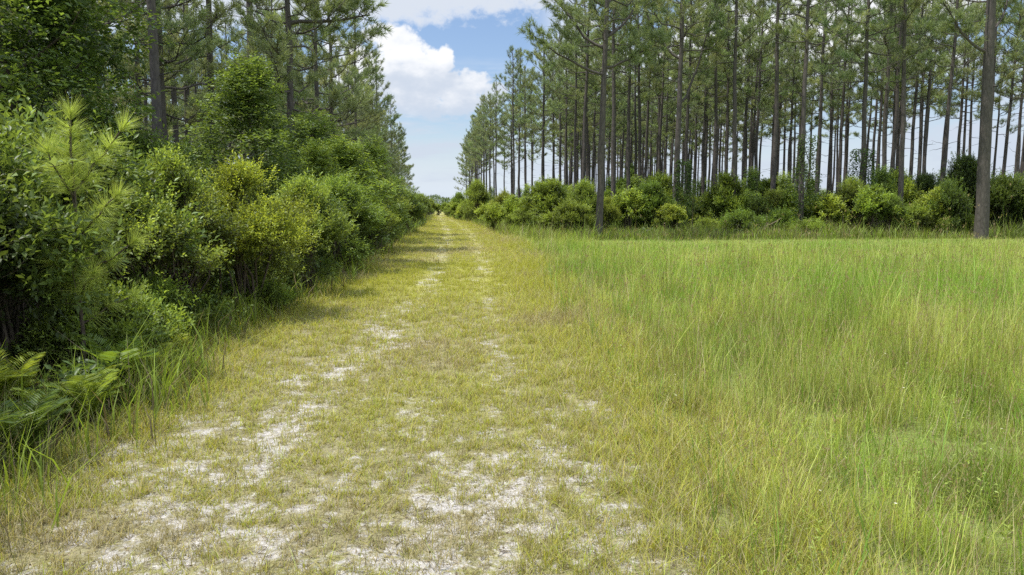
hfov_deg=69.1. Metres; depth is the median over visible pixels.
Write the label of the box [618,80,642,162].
pine tree
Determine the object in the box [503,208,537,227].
thicket shrub
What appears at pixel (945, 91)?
pine tree
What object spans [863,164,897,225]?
broadleaf tree
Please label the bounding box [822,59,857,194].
pine tree
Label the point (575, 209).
holly bush
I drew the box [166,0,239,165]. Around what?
pine tree
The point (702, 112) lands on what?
pine tree
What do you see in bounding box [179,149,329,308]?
holly bush
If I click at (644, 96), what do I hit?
pine tree
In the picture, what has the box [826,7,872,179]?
pine tree
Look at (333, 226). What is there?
wax myrtle
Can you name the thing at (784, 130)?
pine tree
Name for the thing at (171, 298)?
ground shrub
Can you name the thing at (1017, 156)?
pine tree
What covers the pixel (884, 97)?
pine tree
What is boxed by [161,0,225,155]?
pine tree
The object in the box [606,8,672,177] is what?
pine tree
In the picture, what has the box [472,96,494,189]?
pine tree
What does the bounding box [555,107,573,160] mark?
pine tree
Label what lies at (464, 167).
pine tree
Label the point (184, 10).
pine tree
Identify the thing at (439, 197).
woods
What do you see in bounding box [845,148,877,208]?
climbing vine
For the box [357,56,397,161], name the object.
pine tree
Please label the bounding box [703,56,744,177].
pine tree
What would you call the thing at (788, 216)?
ground shrub
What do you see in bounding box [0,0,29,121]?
broadleaf tree
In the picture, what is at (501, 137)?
pine tree
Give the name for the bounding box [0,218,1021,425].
ground cover
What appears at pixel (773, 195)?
thicket shrub
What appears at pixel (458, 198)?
wax myrtle
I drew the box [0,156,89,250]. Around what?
trailing vine
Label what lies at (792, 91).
pine tree
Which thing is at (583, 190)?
wax myrtle
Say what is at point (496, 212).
leafy shrub
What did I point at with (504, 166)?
pine tree
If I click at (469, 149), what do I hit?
pine tree
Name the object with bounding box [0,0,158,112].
pine tree
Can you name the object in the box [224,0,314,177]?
pine tree
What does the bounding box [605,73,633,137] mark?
pine tree
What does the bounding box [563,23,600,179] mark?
pine tree
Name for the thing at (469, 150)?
pine tree
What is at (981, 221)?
pine tree
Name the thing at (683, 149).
pine tree
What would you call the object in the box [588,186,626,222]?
leafy shrub
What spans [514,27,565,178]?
pine tree
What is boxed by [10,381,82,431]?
fern
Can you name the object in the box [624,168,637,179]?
broadleaf tree
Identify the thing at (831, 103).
pine tree
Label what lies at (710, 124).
pine tree
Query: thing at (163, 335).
fern
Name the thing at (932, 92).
pine tree
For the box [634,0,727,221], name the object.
pine tree
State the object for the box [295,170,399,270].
wax myrtle
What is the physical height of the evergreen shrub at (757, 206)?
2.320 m
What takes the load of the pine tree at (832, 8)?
on the ground at (810, 416)
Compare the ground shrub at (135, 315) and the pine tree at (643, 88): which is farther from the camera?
the pine tree at (643, 88)
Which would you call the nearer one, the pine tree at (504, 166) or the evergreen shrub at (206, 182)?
the evergreen shrub at (206, 182)
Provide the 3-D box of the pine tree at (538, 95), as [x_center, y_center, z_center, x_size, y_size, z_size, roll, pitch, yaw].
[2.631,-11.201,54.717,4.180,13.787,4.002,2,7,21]
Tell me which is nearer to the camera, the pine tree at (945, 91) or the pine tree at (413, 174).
the pine tree at (945, 91)
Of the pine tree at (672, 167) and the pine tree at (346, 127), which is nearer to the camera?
the pine tree at (346, 127)
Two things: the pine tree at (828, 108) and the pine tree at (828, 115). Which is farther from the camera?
the pine tree at (828, 115)
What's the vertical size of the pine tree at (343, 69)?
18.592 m
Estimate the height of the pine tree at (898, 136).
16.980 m
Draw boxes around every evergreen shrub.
[0,86,172,345]
[0,103,130,379]
[0,106,220,315]
[94,119,216,263]
[147,173,248,286]
[340,179,387,246]
[383,173,417,222]
[397,184,428,231]
[411,190,433,220]
[742,194,776,217]
[804,192,828,219]
[926,174,973,234]
[969,167,1023,232]
[1000,174,1023,229]
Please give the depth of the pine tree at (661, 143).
98.39 m
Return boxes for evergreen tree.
[909,168,939,225]
[933,149,995,226]
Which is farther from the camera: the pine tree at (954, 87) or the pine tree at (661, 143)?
the pine tree at (661, 143)
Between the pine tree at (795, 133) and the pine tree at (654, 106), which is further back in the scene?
the pine tree at (795, 133)
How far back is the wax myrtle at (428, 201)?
80.75 m
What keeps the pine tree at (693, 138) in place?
on the ground at (810, 416)
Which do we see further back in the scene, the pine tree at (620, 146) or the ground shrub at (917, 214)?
the pine tree at (620, 146)
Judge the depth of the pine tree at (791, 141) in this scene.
82.01 m
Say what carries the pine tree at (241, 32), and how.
on the ground at (810, 416)
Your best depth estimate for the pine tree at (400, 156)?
95.23 m
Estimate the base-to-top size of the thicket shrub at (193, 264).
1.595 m
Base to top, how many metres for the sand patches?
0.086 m
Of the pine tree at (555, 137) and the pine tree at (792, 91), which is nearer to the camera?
the pine tree at (792, 91)
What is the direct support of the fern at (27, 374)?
on the ground at (810, 416)
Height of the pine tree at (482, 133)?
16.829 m
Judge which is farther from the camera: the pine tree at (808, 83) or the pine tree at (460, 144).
the pine tree at (460, 144)
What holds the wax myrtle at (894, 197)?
on the ground at (810, 416)
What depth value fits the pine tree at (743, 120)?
71.19 m
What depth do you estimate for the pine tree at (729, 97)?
49.99 m
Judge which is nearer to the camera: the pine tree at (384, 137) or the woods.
the pine tree at (384, 137)
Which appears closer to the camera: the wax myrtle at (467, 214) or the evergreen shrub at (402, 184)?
the evergreen shrub at (402, 184)
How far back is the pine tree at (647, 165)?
115.11 m
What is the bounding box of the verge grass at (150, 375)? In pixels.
[0,203,1023,573]
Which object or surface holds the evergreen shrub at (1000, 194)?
on the ground at (810, 416)
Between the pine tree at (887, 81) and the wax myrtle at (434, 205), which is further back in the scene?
the wax myrtle at (434, 205)
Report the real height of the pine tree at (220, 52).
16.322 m
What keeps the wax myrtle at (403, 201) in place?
on the ground at (810, 416)
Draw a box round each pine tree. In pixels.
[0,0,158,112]
[0,0,211,121]
[1,1,105,134]
[6,40,112,136]
[11,0,177,131]
[47,11,126,129]
[73,0,234,155]
[80,18,151,136]
[88,0,253,149]
[113,48,147,130]
[118,0,236,148]
[122,0,180,149]
[127,0,189,145]
[129,0,245,160]
[130,9,206,148]
[143,31,206,145]
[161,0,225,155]
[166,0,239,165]
[177,28,228,148]
[184,0,239,177]
[194,0,308,158]
[203,17,245,165]
[205,40,242,161]
[222,2,256,196]
[222,25,246,160]
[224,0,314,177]
[230,0,311,152]
[233,0,392,181]
[248,1,338,173]
[256,0,383,145]
[270,1,389,170]
[277,12,347,169]
[280,4,322,159]
[297,64,338,153]
[319,5,402,183]
[320,57,353,139]
[327,53,372,185]
[334,39,381,164]
[350,80,393,179]
[357,54,405,178]
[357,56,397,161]
[371,103,403,190]
[379,118,404,179]
[382,96,412,181]
[389,124,410,185]
[392,121,413,186]
[393,127,417,190]
[453,137,474,197]
[456,135,470,173]
[459,147,474,185]
[461,130,471,185]
[462,115,488,178]
[462,133,482,183]
[463,121,488,177]
[464,109,492,178]
[465,119,491,178]
[467,95,495,189]
[468,114,494,182]
[470,105,493,188]
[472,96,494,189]
[475,91,504,195]
[476,100,507,194]
[483,81,508,196]
[486,44,536,196]
[488,118,517,187]
[493,86,523,194]
[495,105,526,194]
[504,47,538,199]
[505,65,548,186]
[510,69,536,185]
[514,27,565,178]
[514,97,541,189]
[514,99,549,200]
[516,0,674,237]
[517,39,570,182]
[527,39,578,180]
[535,71,573,168]
[537,31,583,183]
[539,17,590,184]
[539,73,579,163]
[541,0,601,190]
[545,87,573,174]
[546,0,630,181]
[549,120,579,180]
[551,50,606,183]
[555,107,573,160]
[555,148,579,177]
[557,51,595,168]
[557,78,581,184]
[557,107,573,184]
[557,115,581,183]
[557,135,579,184]
[561,104,597,161]
[562,0,615,182]
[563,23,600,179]
[563,39,611,180]
[567,78,598,147]
[568,30,625,186]
[571,2,635,196]
[576,0,655,222]
[577,37,633,181]
[579,91,617,190]
[579,121,598,177]
[581,28,625,174]
[590,138,610,193]
[595,69,626,187]
[596,1,673,190]
[596,53,636,172]
[597,43,642,179]
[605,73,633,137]
[605,87,637,179]
[605,108,625,182]
[605,139,616,181]
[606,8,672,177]
[608,66,653,166]
[611,0,669,187]
[616,122,637,175]
[616,141,641,177]
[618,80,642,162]
[620,53,655,180]
[625,1,675,180]
[626,0,735,224]
[630,51,673,175]
[631,51,682,174]
[632,1,677,173]
[632,63,676,156]
[632,108,655,177]
[632,111,656,170]
[633,0,692,172]
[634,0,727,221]
[634,133,661,181]
[641,47,693,174]
[641,125,661,175]
[642,85,675,172]
[648,38,702,186]
[648,119,670,160]
[653,96,672,173]
[655,65,692,149]
[661,113,681,176]
[664,0,729,222]
[664,67,713,192]
[668,15,722,193]
[673,49,705,197]
[674,68,692,189]
[674,83,702,171]
[674,109,697,189]
[675,1,742,193]
[677,3,740,187]
[678,0,761,220]
[680,110,712,178]
[682,20,732,125]
[682,87,725,195]
[688,0,769,185]
[688,118,711,181]
[694,10,738,184]
[698,85,724,190]
[699,0,771,195]
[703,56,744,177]
[707,0,799,187]
[707,104,739,175]
[708,20,753,170]
[708,60,741,183]
[708,103,729,155]
[718,110,749,174]
[719,15,784,170]
[721,0,796,196]
[721,6,793,186]
[721,86,750,175]
[729,49,764,157]
[732,33,766,187]
[737,59,773,167]
[741,84,770,173]
[742,50,779,181]
[743,26,794,176]
[746,0,812,190]
[753,0,804,181]
[754,0,870,222]
[759,96,796,146]
[761,15,826,188]
[761,35,815,180]
[767,0,830,189]
[767,43,818,184]
[767,80,814,175]
[769,32,810,173]
[785,0,858,184]
[789,0,862,195]
[791,39,829,193]
[793,0,870,193]
[811,0,920,219]
[811,37,858,192]
[814,0,876,191]
[815,34,877,181]
[816,83,853,192]
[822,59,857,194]
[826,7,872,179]
[839,0,940,223]
[844,15,892,185]
[845,0,909,182]
[849,0,955,172]
[852,50,906,168]
[855,2,909,174]
[859,0,948,203]
[868,0,931,169]
[868,36,892,134]
[870,13,934,170]
[877,4,924,168]
[878,0,983,174]
[879,20,926,166]
[885,1,952,181]
[886,0,952,179]
[888,5,959,174]
[908,31,952,156]
[911,0,1001,215]
[912,0,981,169]
[924,0,1023,239]
[929,0,1002,157]
[934,4,999,157]
[943,0,995,154]
[959,0,1023,170]
[966,0,1023,176]
[973,42,1023,178]
[978,0,1023,176]
[994,18,1023,176]
[995,15,1023,177]
[1002,13,1023,180]
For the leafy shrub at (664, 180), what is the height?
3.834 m
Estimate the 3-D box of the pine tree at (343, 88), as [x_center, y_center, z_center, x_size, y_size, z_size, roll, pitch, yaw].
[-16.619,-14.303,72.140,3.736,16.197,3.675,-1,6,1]
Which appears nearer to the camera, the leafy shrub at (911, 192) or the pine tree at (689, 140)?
the leafy shrub at (911, 192)
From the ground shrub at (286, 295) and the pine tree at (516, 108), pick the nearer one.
the ground shrub at (286, 295)
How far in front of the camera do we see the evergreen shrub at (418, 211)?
41.99 m
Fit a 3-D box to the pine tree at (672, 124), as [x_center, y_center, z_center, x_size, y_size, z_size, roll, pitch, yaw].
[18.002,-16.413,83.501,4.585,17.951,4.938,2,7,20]
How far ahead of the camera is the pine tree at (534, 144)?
85.84 m
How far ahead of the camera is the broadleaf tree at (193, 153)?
17.81 m
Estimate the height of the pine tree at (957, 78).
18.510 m
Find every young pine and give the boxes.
[14,94,155,359]
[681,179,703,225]
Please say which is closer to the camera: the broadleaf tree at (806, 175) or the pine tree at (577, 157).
the pine tree at (577, 157)
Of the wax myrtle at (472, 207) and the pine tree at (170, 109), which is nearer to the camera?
the pine tree at (170, 109)
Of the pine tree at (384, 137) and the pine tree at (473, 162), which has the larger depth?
the pine tree at (473, 162)
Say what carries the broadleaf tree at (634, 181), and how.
on the ground at (810, 416)
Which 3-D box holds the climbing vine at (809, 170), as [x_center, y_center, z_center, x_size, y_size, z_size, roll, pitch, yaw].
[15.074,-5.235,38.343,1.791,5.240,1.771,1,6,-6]
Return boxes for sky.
[33,0,1023,204]
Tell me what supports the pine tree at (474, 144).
on the ground at (810, 416)
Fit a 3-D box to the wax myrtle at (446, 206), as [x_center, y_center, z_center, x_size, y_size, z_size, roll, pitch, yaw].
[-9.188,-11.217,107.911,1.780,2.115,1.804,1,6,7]
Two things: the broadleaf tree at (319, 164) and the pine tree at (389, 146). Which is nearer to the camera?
the broadleaf tree at (319, 164)
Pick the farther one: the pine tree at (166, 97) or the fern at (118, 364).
the pine tree at (166, 97)
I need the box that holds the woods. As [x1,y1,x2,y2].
[426,194,491,212]
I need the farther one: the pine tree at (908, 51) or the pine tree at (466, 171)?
the pine tree at (466, 171)
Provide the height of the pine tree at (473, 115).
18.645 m
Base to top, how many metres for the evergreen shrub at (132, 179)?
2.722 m
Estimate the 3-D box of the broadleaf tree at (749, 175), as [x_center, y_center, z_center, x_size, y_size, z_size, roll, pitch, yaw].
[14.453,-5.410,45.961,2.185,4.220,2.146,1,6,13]
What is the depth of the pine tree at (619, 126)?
60.13 m
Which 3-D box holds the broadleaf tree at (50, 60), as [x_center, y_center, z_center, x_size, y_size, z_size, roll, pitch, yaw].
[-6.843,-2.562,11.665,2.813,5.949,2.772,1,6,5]
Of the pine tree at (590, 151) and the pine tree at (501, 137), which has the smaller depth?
the pine tree at (501, 137)
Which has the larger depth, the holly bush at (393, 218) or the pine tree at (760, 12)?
the pine tree at (760, 12)
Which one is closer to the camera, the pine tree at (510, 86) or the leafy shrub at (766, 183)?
the leafy shrub at (766, 183)
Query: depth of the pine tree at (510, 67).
69.08 m
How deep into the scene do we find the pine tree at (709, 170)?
81.78 m
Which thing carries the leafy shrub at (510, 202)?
on the ground at (810, 416)
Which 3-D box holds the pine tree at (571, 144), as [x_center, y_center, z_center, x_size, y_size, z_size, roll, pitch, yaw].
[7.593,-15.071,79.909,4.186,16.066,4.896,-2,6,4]
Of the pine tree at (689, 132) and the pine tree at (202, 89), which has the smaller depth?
the pine tree at (202, 89)
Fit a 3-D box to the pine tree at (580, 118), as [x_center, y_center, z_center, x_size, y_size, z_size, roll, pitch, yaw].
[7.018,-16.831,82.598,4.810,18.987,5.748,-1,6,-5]
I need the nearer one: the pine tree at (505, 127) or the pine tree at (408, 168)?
the pine tree at (505, 127)
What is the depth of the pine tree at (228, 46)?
35.20 m
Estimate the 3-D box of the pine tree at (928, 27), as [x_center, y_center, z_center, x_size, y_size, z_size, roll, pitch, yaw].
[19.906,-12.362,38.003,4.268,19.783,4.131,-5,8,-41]
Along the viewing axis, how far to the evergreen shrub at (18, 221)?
6.04 m
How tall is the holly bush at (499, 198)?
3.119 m
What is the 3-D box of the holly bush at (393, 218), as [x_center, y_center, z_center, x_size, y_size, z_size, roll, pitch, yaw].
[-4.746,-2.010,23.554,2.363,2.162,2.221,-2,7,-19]
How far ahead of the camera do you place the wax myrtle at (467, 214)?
72.40 m
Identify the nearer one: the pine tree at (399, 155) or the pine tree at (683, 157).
the pine tree at (683, 157)
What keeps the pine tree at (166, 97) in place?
on the ground at (810, 416)
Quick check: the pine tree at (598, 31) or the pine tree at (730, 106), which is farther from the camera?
the pine tree at (730, 106)
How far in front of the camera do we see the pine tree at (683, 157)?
92.99 m
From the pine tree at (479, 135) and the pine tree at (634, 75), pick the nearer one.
the pine tree at (634, 75)
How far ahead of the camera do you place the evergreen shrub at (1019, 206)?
38.78 m
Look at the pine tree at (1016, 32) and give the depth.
48.32 m
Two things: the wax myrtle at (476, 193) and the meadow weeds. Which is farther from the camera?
the wax myrtle at (476, 193)
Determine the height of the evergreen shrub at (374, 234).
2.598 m
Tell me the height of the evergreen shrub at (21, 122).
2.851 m
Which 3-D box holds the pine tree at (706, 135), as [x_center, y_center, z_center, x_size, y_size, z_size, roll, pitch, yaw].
[14.379,-13.637,55.325,5.658,18.568,4.838,5,8,34]
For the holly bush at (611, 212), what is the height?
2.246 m
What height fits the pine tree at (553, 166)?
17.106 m
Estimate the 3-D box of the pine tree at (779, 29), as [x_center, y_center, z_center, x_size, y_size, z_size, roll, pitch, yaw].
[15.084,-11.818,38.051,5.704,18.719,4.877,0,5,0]
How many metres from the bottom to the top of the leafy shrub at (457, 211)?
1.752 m
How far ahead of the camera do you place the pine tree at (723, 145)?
91.79 m
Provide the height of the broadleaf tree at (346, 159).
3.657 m
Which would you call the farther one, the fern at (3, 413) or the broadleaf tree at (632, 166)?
the broadleaf tree at (632, 166)
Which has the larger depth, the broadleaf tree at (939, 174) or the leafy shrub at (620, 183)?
the leafy shrub at (620, 183)
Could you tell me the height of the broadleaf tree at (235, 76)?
4.685 m
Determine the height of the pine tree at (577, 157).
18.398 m
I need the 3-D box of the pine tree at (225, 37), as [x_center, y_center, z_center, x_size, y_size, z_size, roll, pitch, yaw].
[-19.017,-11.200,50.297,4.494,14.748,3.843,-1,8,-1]
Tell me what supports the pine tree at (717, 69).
on the ground at (810, 416)
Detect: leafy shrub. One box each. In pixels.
[434,204,443,214]
[438,201,447,214]
[447,202,458,218]
[455,205,464,219]
[457,199,474,206]
[473,199,495,222]
[479,200,510,229]
[500,193,521,229]
[515,175,578,230]
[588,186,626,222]
[610,185,652,230]
[611,212,634,224]
[616,176,626,190]
[632,176,679,227]
[641,169,692,225]
[651,201,690,228]
[681,193,714,223]
[696,169,751,222]
[706,184,746,217]
[747,175,786,200]
[776,184,805,214]
[794,191,854,224]
[843,181,903,234]
[878,167,914,224]
[891,176,922,205]
[906,184,954,233]
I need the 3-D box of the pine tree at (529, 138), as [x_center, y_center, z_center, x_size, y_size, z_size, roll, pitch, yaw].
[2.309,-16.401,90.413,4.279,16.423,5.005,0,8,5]
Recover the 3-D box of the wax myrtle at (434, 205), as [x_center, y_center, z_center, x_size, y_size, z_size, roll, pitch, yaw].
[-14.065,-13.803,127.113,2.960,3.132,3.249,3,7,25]
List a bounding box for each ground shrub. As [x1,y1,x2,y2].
[6,266,195,378]
[106,264,252,342]
[224,272,311,311]
[609,214,655,226]
[611,216,662,228]
[678,215,728,229]
[718,205,771,231]
[760,204,808,231]
[781,215,837,234]
[886,198,960,233]
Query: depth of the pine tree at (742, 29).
39.26 m
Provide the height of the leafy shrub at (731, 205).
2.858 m
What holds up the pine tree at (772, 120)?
on the ground at (810, 416)
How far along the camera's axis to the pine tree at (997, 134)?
64.38 m
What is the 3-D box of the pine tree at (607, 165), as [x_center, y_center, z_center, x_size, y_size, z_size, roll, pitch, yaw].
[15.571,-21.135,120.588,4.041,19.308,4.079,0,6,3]
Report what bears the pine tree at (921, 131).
on the ground at (810, 416)
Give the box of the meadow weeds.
[534,274,1023,574]
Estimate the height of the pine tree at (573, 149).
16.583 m
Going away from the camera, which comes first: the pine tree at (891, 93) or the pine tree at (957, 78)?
the pine tree at (957, 78)
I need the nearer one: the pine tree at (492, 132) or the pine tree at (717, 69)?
the pine tree at (717, 69)
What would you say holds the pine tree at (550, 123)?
on the ground at (810, 416)
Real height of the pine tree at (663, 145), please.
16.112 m
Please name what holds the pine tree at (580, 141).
on the ground at (810, 416)
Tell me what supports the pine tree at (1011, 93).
on the ground at (810, 416)
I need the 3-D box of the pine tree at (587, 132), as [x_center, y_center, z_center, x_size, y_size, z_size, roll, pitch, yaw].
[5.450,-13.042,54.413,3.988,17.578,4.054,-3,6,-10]
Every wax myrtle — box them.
[247,167,360,296]
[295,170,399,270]
[373,174,416,236]
[421,193,433,214]
[429,198,437,214]
[444,204,449,214]
[450,190,465,204]
[460,178,492,219]
[462,205,472,220]
[469,201,481,220]
[564,177,605,230]
[831,173,876,227]
[870,190,911,231]
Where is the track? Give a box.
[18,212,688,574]
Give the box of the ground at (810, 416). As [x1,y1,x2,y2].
[0,210,1023,574]
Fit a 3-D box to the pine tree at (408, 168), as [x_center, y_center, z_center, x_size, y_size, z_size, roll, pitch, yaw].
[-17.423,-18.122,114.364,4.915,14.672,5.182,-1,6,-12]
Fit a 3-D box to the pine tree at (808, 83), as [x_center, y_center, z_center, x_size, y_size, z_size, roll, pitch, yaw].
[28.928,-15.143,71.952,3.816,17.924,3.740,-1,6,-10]
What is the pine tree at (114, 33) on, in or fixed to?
on the ground at (810, 416)
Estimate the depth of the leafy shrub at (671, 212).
37.90 m
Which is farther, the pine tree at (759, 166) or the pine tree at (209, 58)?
the pine tree at (759, 166)
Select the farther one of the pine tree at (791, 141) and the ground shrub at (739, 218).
the pine tree at (791, 141)
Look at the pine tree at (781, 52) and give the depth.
56.58 m
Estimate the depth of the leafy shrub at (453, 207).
87.80 m
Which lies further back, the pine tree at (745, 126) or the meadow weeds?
the pine tree at (745, 126)
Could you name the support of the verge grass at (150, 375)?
on the ground at (810, 416)
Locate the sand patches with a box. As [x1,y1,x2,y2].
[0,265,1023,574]
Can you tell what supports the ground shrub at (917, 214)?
on the ground at (810, 416)
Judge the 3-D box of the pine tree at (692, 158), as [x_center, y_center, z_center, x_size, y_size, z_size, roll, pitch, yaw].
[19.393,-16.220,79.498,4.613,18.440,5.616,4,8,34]
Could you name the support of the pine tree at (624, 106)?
on the ground at (810, 416)
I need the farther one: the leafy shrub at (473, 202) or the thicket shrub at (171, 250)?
the leafy shrub at (473, 202)
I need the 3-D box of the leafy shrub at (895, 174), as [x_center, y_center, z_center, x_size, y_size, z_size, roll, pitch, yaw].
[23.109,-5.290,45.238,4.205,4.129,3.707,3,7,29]
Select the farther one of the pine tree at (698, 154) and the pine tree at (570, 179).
the pine tree at (698, 154)
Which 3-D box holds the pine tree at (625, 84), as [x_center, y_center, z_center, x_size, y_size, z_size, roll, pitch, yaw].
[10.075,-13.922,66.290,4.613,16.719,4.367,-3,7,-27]
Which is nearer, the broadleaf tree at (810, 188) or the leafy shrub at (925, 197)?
the leafy shrub at (925, 197)
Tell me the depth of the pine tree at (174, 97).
30.99 m
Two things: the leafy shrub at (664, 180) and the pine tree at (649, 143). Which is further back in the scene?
the pine tree at (649, 143)
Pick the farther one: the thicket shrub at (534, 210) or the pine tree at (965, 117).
the pine tree at (965, 117)
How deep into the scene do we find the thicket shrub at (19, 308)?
6.51 m
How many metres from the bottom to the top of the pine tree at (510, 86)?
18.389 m
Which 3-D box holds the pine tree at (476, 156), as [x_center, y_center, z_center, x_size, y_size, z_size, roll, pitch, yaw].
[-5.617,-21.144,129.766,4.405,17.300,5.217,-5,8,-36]
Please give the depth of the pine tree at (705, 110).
52.33 m
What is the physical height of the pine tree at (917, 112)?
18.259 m
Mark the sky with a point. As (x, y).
(441, 56)
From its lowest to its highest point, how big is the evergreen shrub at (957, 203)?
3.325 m
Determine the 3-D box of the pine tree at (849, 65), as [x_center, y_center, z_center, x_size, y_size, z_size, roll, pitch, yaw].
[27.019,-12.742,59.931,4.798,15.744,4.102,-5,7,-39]
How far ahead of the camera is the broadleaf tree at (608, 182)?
62.40 m
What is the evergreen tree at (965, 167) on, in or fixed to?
on the ground at (810, 416)
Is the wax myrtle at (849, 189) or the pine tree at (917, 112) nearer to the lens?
the wax myrtle at (849, 189)
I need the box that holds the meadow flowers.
[675,291,1022,557]
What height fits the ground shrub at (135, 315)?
1.090 m
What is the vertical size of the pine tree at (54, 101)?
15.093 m
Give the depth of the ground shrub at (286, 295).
10.67 m
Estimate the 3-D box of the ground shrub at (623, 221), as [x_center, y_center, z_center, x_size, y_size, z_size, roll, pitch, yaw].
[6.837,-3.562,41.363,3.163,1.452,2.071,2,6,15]
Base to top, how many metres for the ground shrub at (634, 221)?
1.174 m
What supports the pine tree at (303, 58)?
on the ground at (810, 416)
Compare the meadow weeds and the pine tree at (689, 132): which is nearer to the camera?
the meadow weeds
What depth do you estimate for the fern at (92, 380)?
5.14 m
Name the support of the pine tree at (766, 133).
on the ground at (810, 416)
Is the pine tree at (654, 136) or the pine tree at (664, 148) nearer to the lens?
the pine tree at (654, 136)
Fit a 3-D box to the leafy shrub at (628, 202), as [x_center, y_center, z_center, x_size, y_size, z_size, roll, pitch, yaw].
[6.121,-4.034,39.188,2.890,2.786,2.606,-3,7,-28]
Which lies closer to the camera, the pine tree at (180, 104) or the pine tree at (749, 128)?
the pine tree at (180, 104)
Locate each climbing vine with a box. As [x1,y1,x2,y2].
[671,159,694,225]
[787,134,822,222]
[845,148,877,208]
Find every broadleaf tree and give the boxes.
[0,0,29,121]
[0,0,147,174]
[0,0,181,168]
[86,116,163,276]
[164,137,219,187]
[176,48,349,259]
[262,106,371,240]
[297,136,364,251]
[319,133,402,256]
[355,133,414,239]
[515,187,522,196]
[519,183,531,202]
[605,174,617,190]
[619,174,640,213]
[623,162,642,182]
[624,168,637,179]
[690,177,710,219]
[740,165,764,198]
[776,170,797,199]
[792,160,808,191]
[804,176,822,197]
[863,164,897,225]
[931,168,949,184]
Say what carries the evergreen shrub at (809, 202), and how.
on the ground at (810, 416)
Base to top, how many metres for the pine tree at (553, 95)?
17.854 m
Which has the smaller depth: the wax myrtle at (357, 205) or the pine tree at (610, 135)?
the wax myrtle at (357, 205)
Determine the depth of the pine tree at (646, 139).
55.20 m
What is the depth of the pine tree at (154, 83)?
17.64 m
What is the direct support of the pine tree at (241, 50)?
on the ground at (810, 416)
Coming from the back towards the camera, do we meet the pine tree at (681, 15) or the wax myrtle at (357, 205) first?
the pine tree at (681, 15)
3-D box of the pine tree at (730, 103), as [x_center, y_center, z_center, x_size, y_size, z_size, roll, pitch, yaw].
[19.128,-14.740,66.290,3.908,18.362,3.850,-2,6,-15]
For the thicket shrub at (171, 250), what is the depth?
8.10 m
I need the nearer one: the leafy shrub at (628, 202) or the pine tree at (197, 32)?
the pine tree at (197, 32)
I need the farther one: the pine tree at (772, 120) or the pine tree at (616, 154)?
the pine tree at (616, 154)
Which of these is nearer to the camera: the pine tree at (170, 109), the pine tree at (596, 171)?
the pine tree at (170, 109)
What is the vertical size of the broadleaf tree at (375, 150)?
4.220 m
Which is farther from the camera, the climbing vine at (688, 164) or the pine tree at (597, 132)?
the pine tree at (597, 132)
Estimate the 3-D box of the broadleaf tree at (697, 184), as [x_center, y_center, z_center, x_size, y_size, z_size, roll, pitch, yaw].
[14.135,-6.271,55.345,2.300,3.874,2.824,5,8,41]
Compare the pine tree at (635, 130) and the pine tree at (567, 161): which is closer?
the pine tree at (635, 130)
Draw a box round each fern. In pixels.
[0,349,44,409]
[0,388,75,466]
[0,407,25,429]
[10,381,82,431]
[38,368,125,425]
[64,333,160,389]
[69,362,135,400]
[95,320,173,350]
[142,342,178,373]
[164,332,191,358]
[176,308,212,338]
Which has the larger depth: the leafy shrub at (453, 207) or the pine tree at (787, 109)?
the leafy shrub at (453, 207)
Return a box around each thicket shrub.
[0,168,82,380]
[51,173,235,308]
[132,135,257,303]
[137,228,222,295]
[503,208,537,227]
[529,202,541,214]
[763,186,789,209]
[957,213,974,234]
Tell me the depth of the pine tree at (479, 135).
104.34 m
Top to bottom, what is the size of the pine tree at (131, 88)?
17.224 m
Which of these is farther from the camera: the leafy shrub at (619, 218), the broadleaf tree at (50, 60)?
the leafy shrub at (619, 218)
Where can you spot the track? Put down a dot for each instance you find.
(341, 561)
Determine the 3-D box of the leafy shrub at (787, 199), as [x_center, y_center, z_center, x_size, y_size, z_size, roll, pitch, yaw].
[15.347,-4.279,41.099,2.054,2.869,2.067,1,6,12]
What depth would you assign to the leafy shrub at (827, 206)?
38.00 m
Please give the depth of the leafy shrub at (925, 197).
37.78 m
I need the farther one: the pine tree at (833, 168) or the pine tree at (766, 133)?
the pine tree at (833, 168)
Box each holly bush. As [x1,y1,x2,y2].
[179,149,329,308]
[358,190,400,250]
[487,186,512,224]
[536,197,595,231]
[590,194,620,231]
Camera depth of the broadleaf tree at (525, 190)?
69.16 m
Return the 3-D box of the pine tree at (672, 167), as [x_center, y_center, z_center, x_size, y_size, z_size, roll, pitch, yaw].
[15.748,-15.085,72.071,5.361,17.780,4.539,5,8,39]
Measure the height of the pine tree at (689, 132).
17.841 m
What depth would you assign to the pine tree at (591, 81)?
45.66 m
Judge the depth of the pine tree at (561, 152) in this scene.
102.39 m
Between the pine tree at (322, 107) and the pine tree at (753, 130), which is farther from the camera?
the pine tree at (322, 107)
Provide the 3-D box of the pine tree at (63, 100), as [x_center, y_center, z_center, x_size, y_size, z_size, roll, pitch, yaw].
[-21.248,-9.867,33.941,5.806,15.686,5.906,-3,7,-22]
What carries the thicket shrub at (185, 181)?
on the ground at (810, 416)
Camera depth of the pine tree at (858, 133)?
73.14 m
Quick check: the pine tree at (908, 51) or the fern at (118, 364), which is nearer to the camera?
the fern at (118, 364)

